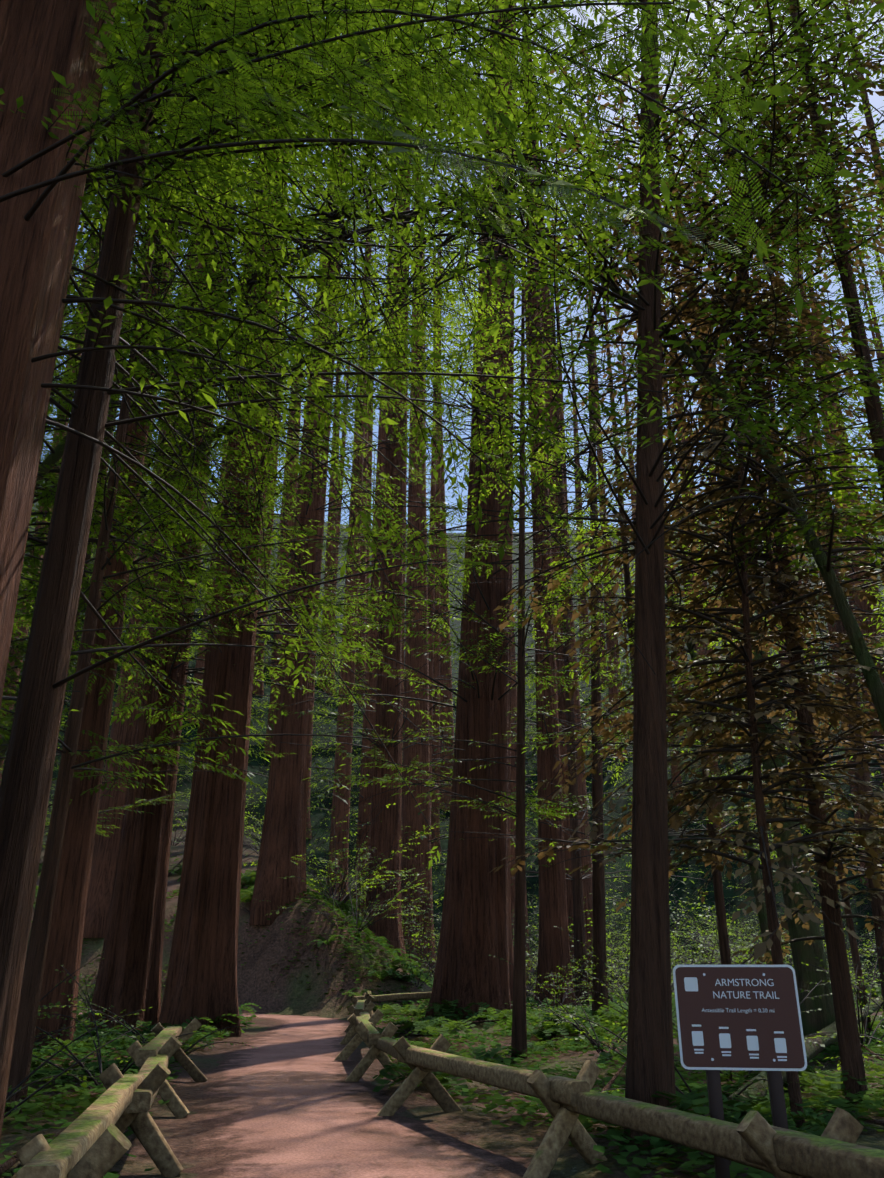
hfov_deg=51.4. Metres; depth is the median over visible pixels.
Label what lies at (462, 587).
redwood
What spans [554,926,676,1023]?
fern
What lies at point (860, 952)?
brush
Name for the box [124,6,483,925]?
redwood
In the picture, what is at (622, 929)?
brush
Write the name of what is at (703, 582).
redwood
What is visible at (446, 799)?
redwood
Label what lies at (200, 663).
redwood
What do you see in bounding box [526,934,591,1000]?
shrub
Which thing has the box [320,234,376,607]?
redwood
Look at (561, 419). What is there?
redwood
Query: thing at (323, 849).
brush
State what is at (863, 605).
redwood
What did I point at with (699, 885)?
brush
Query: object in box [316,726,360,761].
brush
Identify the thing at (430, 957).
brush
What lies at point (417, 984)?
shrub
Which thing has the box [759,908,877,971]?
brush
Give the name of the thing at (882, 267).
redwood
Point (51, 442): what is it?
redwood
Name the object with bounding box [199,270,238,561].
redwood
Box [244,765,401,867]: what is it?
brush
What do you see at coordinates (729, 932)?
brush
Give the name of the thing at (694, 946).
brush
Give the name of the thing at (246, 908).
shrub
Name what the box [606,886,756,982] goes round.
brush
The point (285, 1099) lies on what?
trail
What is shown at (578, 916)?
redwood
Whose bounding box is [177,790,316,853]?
brush
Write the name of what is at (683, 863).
brush
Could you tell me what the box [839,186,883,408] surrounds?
redwood
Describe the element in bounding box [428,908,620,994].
brush
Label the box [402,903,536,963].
brush
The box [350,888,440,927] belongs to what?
brush
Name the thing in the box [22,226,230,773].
redwood
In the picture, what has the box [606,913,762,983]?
brush
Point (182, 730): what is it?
redwood
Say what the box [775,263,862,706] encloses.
redwood
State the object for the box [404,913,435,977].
brush
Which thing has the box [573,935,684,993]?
shrub
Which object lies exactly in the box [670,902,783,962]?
brush
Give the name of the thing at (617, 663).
redwood
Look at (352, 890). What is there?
fern
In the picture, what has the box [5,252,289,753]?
redwood
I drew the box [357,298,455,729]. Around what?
redwood
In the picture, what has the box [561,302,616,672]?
redwood
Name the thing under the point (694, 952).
brush
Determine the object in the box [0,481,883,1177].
ground
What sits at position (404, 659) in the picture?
redwood
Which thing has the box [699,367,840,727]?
redwood
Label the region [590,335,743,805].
redwood
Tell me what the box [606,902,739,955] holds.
brush
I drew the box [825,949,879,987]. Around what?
brush
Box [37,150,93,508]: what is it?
redwood
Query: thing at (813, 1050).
mossy fallen log
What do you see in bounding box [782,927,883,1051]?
shrub
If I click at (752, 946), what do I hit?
brush
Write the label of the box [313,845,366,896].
brush
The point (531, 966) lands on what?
brush
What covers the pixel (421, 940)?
brush
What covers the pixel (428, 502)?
redwood
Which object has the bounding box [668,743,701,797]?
brush
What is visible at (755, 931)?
brush
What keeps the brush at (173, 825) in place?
on the ground at (286, 993)
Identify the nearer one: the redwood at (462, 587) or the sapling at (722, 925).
the sapling at (722, 925)
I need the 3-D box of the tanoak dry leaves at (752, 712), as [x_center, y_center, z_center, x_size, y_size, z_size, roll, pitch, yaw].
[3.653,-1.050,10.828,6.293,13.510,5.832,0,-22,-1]
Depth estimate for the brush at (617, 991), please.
31.41 m
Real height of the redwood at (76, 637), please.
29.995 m
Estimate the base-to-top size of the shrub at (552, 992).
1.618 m
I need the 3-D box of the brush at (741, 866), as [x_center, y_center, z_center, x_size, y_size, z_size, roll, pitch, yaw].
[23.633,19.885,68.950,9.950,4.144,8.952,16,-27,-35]
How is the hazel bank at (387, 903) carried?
on the ground at (286, 993)
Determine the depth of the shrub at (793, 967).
21.79 m
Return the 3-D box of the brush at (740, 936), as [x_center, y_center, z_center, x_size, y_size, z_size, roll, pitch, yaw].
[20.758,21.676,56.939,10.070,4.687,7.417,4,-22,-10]
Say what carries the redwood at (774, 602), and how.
on the ground at (286, 993)
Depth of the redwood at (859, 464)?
132.26 m
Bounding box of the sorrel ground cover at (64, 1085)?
[0,879,883,1177]
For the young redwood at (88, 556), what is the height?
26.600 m
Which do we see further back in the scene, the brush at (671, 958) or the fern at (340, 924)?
the brush at (671, 958)
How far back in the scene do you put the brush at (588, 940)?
38.54 m
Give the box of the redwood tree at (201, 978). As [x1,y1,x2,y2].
[21,0,539,1036]
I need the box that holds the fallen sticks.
[0,1006,883,1175]
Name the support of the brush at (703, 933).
on the ground at (286, 993)
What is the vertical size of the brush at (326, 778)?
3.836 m
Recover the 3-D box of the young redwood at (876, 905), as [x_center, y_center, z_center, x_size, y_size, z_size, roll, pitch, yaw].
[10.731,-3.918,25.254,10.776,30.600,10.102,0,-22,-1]
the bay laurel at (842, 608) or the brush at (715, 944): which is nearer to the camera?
the bay laurel at (842, 608)
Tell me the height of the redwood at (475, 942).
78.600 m
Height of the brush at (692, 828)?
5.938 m
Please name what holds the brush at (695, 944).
on the ground at (286, 993)
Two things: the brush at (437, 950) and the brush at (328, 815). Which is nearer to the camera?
the brush at (437, 950)
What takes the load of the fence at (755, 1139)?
on the ground at (286, 993)
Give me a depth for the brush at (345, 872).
43.08 m
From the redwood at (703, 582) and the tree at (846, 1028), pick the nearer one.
the tree at (846, 1028)
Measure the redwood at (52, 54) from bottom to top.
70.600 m
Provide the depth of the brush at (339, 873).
50.10 m
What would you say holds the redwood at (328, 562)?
on the ground at (286, 993)
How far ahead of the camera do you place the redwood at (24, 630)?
67.45 m
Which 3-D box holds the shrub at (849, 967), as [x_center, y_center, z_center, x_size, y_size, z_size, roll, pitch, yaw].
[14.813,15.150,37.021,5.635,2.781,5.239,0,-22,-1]
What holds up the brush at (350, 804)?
on the ground at (286, 993)
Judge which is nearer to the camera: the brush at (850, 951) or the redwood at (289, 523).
the brush at (850, 951)
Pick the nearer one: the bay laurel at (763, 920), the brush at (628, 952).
the bay laurel at (763, 920)
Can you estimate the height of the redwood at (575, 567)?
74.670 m
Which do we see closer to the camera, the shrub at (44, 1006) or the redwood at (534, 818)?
the shrub at (44, 1006)
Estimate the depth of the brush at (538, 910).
61.33 m
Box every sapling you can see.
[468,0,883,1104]
[512,163,876,964]
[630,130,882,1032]
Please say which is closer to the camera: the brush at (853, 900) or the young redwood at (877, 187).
the young redwood at (877, 187)
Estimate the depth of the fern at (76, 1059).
11.09 m
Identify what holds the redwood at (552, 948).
on the ground at (286, 993)
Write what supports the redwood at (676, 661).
on the ground at (286, 993)
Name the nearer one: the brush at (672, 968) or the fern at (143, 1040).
the fern at (143, 1040)
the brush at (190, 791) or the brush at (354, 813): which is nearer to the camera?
the brush at (354, 813)
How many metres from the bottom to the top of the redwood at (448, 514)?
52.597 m
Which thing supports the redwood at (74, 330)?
on the ground at (286, 993)
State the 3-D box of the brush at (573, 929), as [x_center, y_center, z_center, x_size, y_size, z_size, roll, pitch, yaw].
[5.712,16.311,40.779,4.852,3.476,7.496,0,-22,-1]
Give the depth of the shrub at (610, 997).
29.39 m
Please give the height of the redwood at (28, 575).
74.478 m
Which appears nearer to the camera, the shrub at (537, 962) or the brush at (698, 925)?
the shrub at (537, 962)
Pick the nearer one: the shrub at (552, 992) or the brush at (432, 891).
the shrub at (552, 992)
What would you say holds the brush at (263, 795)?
on the ground at (286, 993)
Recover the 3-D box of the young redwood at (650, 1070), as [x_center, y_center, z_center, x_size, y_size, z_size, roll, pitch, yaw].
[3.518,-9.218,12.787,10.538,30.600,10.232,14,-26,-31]
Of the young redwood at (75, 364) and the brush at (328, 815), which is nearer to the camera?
the young redwood at (75, 364)
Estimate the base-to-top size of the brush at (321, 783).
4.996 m
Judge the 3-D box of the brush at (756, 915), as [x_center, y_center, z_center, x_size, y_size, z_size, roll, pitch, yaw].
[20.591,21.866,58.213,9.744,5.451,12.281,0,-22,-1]
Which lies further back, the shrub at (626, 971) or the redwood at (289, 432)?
the redwood at (289, 432)
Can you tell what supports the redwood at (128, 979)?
on the ground at (286, 993)
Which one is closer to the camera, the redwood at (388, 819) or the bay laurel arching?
the bay laurel arching
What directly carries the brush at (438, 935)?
on the ground at (286, 993)
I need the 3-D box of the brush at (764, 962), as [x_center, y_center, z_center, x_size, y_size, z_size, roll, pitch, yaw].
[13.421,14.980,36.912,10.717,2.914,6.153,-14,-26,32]
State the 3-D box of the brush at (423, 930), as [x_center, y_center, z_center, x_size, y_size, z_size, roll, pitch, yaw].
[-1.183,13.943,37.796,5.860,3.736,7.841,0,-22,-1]
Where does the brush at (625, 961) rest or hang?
on the ground at (286, 993)
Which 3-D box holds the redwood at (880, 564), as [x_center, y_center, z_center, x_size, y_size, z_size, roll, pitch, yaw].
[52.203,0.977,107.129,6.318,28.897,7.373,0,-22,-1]
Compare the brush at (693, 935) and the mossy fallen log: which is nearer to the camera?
the mossy fallen log
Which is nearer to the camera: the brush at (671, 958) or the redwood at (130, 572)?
the brush at (671, 958)
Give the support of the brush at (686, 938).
on the ground at (286, 993)
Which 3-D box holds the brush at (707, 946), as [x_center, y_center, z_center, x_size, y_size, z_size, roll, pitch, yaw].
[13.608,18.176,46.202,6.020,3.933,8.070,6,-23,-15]
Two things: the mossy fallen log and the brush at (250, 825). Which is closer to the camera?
the mossy fallen log
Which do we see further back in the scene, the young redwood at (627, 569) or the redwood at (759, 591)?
the redwood at (759, 591)
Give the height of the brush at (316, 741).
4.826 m
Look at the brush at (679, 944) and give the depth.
58.66 m
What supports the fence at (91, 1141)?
on the ground at (286, 993)
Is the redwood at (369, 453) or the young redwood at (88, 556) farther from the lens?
the redwood at (369, 453)
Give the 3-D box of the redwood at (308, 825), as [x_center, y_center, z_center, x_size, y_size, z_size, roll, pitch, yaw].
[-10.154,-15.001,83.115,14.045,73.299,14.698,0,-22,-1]
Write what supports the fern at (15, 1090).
on the ground at (286, 993)
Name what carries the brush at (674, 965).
on the ground at (286, 993)
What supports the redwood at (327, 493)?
on the ground at (286, 993)
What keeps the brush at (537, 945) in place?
on the ground at (286, 993)
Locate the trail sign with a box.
[673,965,806,1177]
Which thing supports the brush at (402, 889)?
on the ground at (286, 993)
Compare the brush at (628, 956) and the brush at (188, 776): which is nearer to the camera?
the brush at (628, 956)
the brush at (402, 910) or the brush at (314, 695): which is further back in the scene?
the brush at (314, 695)
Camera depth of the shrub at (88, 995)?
21.61 m
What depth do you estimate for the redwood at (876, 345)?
126.39 m
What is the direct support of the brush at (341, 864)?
on the ground at (286, 993)
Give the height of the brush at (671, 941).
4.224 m
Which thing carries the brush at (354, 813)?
on the ground at (286, 993)
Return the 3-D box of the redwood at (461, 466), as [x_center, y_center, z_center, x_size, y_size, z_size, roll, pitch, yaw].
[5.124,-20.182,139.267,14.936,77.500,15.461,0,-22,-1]
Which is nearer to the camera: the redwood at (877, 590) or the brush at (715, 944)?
the brush at (715, 944)
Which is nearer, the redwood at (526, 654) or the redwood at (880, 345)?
the redwood at (526, 654)
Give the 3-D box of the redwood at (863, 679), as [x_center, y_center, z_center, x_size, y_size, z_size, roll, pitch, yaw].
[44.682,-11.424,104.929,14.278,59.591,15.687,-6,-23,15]
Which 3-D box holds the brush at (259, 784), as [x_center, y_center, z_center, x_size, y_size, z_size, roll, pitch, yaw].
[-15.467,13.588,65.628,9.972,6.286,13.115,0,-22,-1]
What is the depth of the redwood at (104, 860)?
33.78 m
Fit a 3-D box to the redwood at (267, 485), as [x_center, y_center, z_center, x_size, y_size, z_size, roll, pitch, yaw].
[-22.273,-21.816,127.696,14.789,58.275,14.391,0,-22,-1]
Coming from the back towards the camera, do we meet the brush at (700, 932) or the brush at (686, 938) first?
the brush at (686, 938)
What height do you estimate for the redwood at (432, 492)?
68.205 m
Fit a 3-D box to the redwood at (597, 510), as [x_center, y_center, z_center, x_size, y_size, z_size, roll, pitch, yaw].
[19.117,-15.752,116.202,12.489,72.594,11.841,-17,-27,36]
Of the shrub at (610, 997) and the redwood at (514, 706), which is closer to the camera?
the shrub at (610, 997)
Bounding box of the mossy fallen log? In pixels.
[723,993,883,1120]
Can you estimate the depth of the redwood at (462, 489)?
145.03 m
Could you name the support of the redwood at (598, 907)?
on the ground at (286, 993)
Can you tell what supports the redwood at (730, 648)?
on the ground at (286, 993)
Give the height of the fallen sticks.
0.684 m
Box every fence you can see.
[16,1018,207,1177]
[334,990,883,1177]
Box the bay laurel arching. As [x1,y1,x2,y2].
[0,53,727,716]
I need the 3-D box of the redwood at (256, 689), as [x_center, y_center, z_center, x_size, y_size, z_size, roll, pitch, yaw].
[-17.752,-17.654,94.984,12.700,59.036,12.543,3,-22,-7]
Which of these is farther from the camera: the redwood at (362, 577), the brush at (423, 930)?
the redwood at (362, 577)
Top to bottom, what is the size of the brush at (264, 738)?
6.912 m
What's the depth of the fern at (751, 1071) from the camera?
12.30 m
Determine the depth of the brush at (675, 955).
33.46 m
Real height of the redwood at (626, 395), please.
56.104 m
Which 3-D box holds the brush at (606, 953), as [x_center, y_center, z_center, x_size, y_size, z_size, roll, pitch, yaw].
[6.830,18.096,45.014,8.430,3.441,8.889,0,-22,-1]
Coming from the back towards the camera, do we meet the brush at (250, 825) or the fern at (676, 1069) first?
the brush at (250, 825)
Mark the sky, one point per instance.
(877, 101)
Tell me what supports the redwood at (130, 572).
on the ground at (286, 993)
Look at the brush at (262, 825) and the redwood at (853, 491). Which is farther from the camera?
the redwood at (853, 491)
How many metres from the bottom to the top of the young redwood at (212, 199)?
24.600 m
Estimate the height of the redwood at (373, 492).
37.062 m
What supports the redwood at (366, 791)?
on the ground at (286, 993)
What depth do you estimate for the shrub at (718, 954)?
30.14 m
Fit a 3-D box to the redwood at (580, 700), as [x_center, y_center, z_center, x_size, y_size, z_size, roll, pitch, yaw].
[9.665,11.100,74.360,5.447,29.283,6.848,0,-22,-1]
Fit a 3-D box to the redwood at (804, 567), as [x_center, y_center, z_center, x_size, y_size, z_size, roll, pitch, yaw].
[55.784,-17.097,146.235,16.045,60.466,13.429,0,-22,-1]
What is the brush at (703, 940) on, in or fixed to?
on the ground at (286, 993)
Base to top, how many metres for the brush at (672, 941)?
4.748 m
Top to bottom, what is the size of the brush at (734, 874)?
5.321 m
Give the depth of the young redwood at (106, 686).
15.34 m
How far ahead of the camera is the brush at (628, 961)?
34.05 m
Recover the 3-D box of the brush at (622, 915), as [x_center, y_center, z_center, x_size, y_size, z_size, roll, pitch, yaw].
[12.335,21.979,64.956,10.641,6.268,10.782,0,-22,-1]
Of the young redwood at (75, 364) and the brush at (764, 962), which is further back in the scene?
the brush at (764, 962)
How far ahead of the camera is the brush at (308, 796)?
68.01 m
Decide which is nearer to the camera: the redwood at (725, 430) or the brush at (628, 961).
the brush at (628, 961)
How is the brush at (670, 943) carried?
on the ground at (286, 993)
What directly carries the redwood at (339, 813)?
on the ground at (286, 993)
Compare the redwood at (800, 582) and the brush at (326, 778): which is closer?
the brush at (326, 778)
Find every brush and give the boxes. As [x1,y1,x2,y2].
[48,808,186,867]
[112,709,197,739]
[168,794,264,875]
[171,796,249,845]
[171,819,306,863]
[174,775,265,807]
[174,788,307,850]
[176,758,256,786]
[177,750,311,837]
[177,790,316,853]
[183,717,271,823]
[190,682,320,774]
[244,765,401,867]
[244,769,362,834]
[244,800,321,849]
[245,783,402,875]
[246,759,354,805]
[255,671,358,724]
[255,720,357,753]
[260,791,421,899]
[306,815,355,856]
[306,826,424,898]
[308,779,356,849]
[308,852,402,894]
[311,755,357,796]
[311,757,360,809]
[312,752,358,803]
[313,746,402,788]
[313,787,358,814]
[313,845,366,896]
[315,695,362,738]
[316,712,360,793]
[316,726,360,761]
[325,844,433,923]
[326,832,447,921]
[329,881,433,920]
[337,843,439,948]
[348,851,445,915]
[348,872,443,972]
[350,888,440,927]
[354,896,438,976]
[357,894,538,975]
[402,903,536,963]
[402,916,436,975]
[404,906,535,971]
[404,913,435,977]
[406,886,621,995]
[406,923,537,977]
[415,887,629,997]
[424,881,621,998]
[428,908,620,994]
[432,799,532,834]
[432,810,537,862]
[512,915,624,991]
[513,936,537,986]
[526,877,685,975]
[526,893,630,986]
[526,911,623,985]
[526,918,763,993]
[526,928,629,981]
[526,934,695,986]
[527,897,748,1000]
[529,884,628,966]
[529,927,628,993]
[530,890,708,999]
[534,901,749,976]
[581,921,793,1001]
[588,895,750,971]
[590,893,821,994]
[592,914,784,984]
[605,839,676,892]
[605,861,673,941]
[605,888,716,960]
[606,877,745,954]
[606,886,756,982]
[606,892,759,992]
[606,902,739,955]
[606,902,751,967]
[606,905,778,964]
[606,913,754,975]
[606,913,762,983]
[607,908,752,963]
[607,912,677,952]
[607,921,783,991]
[607,926,690,982]
[607,942,759,979]
[608,910,715,958]
[609,879,777,964]
[610,885,684,982]
[613,836,682,885]
[613,909,744,975]
[616,802,728,890]
[616,915,783,981]
[618,871,784,993]
[621,848,745,903]
[624,897,733,963]
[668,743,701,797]
[669,893,877,978]
[669,899,868,964]
[670,797,704,852]
[670,897,851,963]
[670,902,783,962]
[671,900,878,997]
[671,908,753,964]
[671,923,878,980]
[671,933,782,964]
[675,890,876,987]
[677,901,868,997]
[677,901,879,1003]
[677,907,790,964]
[681,824,777,891]
[686,899,866,964]
[687,826,775,884]
[688,930,874,974]
[689,882,861,964]
[694,913,742,963]
[729,911,783,959]
[730,821,869,912]
[738,879,878,986]
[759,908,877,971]
[784,883,877,989]
[810,861,871,910]
[812,872,870,909]
[813,875,869,914]
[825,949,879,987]
[842,918,877,978]
[849,926,879,984]
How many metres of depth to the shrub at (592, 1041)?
16.49 m
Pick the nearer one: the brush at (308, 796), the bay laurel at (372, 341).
the bay laurel at (372, 341)
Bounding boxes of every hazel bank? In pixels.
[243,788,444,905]
[266,829,444,931]
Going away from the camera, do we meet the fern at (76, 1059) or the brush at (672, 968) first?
the fern at (76, 1059)
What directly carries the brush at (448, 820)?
on the ground at (286, 993)
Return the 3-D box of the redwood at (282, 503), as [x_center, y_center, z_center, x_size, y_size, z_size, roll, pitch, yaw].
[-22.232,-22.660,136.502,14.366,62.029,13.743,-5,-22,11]
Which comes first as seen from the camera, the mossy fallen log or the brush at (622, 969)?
the mossy fallen log
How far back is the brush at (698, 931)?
61.34 m
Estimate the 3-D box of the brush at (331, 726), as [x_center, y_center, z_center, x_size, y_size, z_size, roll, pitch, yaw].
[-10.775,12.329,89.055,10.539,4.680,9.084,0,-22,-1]
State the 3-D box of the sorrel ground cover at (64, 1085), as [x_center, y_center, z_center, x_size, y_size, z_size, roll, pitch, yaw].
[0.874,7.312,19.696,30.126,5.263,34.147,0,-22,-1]
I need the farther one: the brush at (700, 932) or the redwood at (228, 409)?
the redwood at (228, 409)
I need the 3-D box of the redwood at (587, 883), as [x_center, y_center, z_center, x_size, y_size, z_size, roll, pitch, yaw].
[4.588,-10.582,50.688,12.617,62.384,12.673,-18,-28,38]
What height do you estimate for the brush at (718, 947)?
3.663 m
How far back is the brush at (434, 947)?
43.40 m
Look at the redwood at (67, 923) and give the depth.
16.36 m
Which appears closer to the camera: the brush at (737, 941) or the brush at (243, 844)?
the brush at (243, 844)
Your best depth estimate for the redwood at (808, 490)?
97.32 m
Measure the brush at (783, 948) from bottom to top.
4.168 m
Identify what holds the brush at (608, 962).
on the ground at (286, 993)
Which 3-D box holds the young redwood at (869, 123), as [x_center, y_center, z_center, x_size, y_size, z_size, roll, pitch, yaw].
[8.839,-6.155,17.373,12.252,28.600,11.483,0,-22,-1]
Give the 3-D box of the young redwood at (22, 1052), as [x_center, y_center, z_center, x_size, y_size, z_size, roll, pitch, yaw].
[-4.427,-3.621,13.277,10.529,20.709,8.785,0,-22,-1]
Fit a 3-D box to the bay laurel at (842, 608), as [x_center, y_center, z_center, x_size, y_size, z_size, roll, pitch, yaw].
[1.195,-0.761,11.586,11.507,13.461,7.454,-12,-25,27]
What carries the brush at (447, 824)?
on the ground at (286, 993)
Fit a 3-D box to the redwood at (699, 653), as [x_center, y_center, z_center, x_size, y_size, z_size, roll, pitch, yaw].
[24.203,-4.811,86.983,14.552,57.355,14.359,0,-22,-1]
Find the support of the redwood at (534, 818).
on the ground at (286, 993)
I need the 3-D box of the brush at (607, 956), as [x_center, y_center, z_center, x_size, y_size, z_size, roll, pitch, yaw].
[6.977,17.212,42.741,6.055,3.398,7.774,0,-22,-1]
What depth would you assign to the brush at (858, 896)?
64.51 m
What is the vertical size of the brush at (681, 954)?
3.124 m
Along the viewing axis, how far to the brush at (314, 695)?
83.49 m
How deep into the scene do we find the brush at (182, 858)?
40.21 m
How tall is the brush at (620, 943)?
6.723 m
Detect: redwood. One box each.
[0,0,169,714]
[0,0,351,794]
[0,0,464,1112]
[0,0,833,1141]
[0,0,858,869]
[0,1,425,744]
[0,5,121,803]
[0,14,325,836]
[0,102,140,785]
[5,83,190,846]
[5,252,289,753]
[11,0,428,663]
[11,234,177,684]
[16,1,445,1032]
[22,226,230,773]
[23,1,446,1055]
[24,201,131,643]
[33,152,102,568]
[36,112,310,937]
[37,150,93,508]
[44,409,113,703]
[63,323,222,767]
[95,250,212,671]
[107,211,184,590]
[120,225,335,734]
[185,150,317,724]
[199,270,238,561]
[201,152,279,610]
[203,272,362,756]
[210,205,321,697]
[247,41,449,900]
[251,0,694,1022]
[252,122,448,917]
[254,245,368,838]
[258,269,303,626]
[261,263,347,678]
[269,285,309,621]
[270,378,348,593]
[281,152,703,1059]
[292,0,883,1151]
[304,290,373,695]
[306,121,535,976]
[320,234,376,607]
[320,248,406,653]
[333,247,385,707]
[353,225,538,903]
[356,214,467,698]
[356,224,533,811]
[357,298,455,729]
[366,451,375,632]
[370,0,732,1005]
[403,597,405,701]
[405,1,859,870]
[405,150,469,857]
[406,403,464,603]
[410,219,630,987]
[416,190,733,899]
[420,2,634,995]
[433,175,536,760]
[442,25,737,1020]
[446,356,531,655]
[447,279,528,682]
[453,98,703,1006]
[476,0,883,850]
[511,326,709,934]
[512,381,533,682]
[514,284,605,700]
[516,215,627,773]
[529,591,604,828]
[535,205,636,756]
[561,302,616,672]
[568,293,673,702]
[568,335,622,688]
[569,258,631,738]
[574,313,720,879]
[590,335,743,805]
[600,0,883,709]
[617,566,628,674]
[628,363,702,690]
[632,308,785,843]
[662,31,883,1012]
[665,351,724,726]
[694,252,824,665]
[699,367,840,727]
[701,426,773,654]
[715,364,827,814]
[756,275,827,686]
[759,332,823,652]
[762,274,883,878]
[762,320,883,887]
[763,240,872,766]
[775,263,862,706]
[778,242,883,895]
[786,274,882,740]
[789,278,883,747]
[795,343,880,669]
[810,3,883,248]
[816,282,883,629]
[831,285,883,626]
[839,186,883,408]
[852,258,883,613]
[855,243,883,368]
[862,254,883,499]
[864,172,883,273]
[866,489,883,602]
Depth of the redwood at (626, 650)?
138.48 m
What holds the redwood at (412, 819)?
on the ground at (286, 993)
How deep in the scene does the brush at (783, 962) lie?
29.51 m
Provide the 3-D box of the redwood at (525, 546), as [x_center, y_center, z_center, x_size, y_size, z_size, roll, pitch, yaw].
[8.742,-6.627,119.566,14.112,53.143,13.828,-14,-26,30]
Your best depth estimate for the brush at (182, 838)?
47.86 m
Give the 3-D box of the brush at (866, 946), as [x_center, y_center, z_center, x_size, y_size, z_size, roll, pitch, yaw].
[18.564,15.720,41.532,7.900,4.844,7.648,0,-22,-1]
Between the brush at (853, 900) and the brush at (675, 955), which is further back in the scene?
the brush at (853, 900)
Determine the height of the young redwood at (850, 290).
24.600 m
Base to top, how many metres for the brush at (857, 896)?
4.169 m
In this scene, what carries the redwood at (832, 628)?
on the ground at (286, 993)
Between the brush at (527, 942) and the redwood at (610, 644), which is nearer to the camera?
the brush at (527, 942)
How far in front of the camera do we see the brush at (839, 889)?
65.09 m
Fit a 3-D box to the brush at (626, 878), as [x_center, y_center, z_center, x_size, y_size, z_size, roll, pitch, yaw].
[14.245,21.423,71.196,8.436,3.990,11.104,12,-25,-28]
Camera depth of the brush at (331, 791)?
74.30 m
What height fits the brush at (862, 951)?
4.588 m
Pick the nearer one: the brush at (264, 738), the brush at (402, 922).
the brush at (402, 922)
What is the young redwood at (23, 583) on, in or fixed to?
on the ground at (286, 993)
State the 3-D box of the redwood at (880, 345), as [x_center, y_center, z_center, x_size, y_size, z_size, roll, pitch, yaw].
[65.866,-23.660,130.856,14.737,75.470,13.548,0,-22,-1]
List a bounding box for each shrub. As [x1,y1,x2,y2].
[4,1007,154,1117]
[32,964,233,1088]
[33,952,103,1050]
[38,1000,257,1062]
[76,973,164,1025]
[239,898,270,913]
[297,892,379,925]
[389,945,434,990]
[489,955,674,1052]
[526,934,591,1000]
[526,955,628,1010]
[536,926,700,1001]
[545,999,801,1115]
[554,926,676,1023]
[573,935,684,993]
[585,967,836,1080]
[670,944,759,971]
[732,928,877,992]
[750,944,878,1009]
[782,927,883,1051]
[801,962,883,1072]
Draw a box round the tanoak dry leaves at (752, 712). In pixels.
[488,0,883,1126]
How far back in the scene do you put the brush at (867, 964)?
40.01 m
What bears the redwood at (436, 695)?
on the ground at (286, 993)
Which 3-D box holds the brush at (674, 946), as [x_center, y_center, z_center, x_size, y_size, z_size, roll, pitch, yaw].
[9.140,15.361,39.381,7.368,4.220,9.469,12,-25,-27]
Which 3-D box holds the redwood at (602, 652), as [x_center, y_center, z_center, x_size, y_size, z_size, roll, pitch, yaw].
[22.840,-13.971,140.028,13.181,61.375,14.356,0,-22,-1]
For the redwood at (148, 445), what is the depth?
104.49 m
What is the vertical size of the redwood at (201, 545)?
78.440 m
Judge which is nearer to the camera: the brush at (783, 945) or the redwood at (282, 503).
the brush at (783, 945)
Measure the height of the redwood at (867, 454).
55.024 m
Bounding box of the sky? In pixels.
[41,0,883,532]
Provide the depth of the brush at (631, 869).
70.61 m
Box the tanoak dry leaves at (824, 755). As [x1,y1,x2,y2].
[534,129,883,964]
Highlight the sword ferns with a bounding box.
[31,858,883,1177]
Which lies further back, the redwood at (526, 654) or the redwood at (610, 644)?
the redwood at (610, 644)
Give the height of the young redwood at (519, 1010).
22.600 m
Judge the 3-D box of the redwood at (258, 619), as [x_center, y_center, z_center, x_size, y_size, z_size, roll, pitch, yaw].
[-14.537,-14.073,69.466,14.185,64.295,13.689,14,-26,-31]
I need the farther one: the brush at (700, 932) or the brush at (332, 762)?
the brush at (332, 762)
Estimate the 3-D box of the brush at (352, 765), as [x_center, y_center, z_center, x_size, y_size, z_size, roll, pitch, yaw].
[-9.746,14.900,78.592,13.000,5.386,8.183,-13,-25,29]
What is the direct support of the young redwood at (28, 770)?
on the ground at (286, 993)
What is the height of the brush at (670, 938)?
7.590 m
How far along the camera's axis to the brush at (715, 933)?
61.40 m
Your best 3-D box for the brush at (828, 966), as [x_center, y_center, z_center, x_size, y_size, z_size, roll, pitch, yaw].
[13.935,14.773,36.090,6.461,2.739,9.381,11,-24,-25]
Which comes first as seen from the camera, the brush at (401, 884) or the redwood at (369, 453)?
the brush at (401, 884)
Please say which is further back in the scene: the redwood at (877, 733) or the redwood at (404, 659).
the redwood at (404, 659)
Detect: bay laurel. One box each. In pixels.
[0,141,636,768]
[108,0,883,731]
[311,308,882,964]
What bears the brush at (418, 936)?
on the ground at (286, 993)
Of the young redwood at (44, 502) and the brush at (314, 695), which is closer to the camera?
the young redwood at (44, 502)
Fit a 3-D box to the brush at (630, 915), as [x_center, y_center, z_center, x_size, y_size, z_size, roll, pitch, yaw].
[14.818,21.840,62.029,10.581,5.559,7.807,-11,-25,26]
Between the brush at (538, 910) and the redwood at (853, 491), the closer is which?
the brush at (538, 910)
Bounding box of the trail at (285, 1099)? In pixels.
[78,1012,532,1177]
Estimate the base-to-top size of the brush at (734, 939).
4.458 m

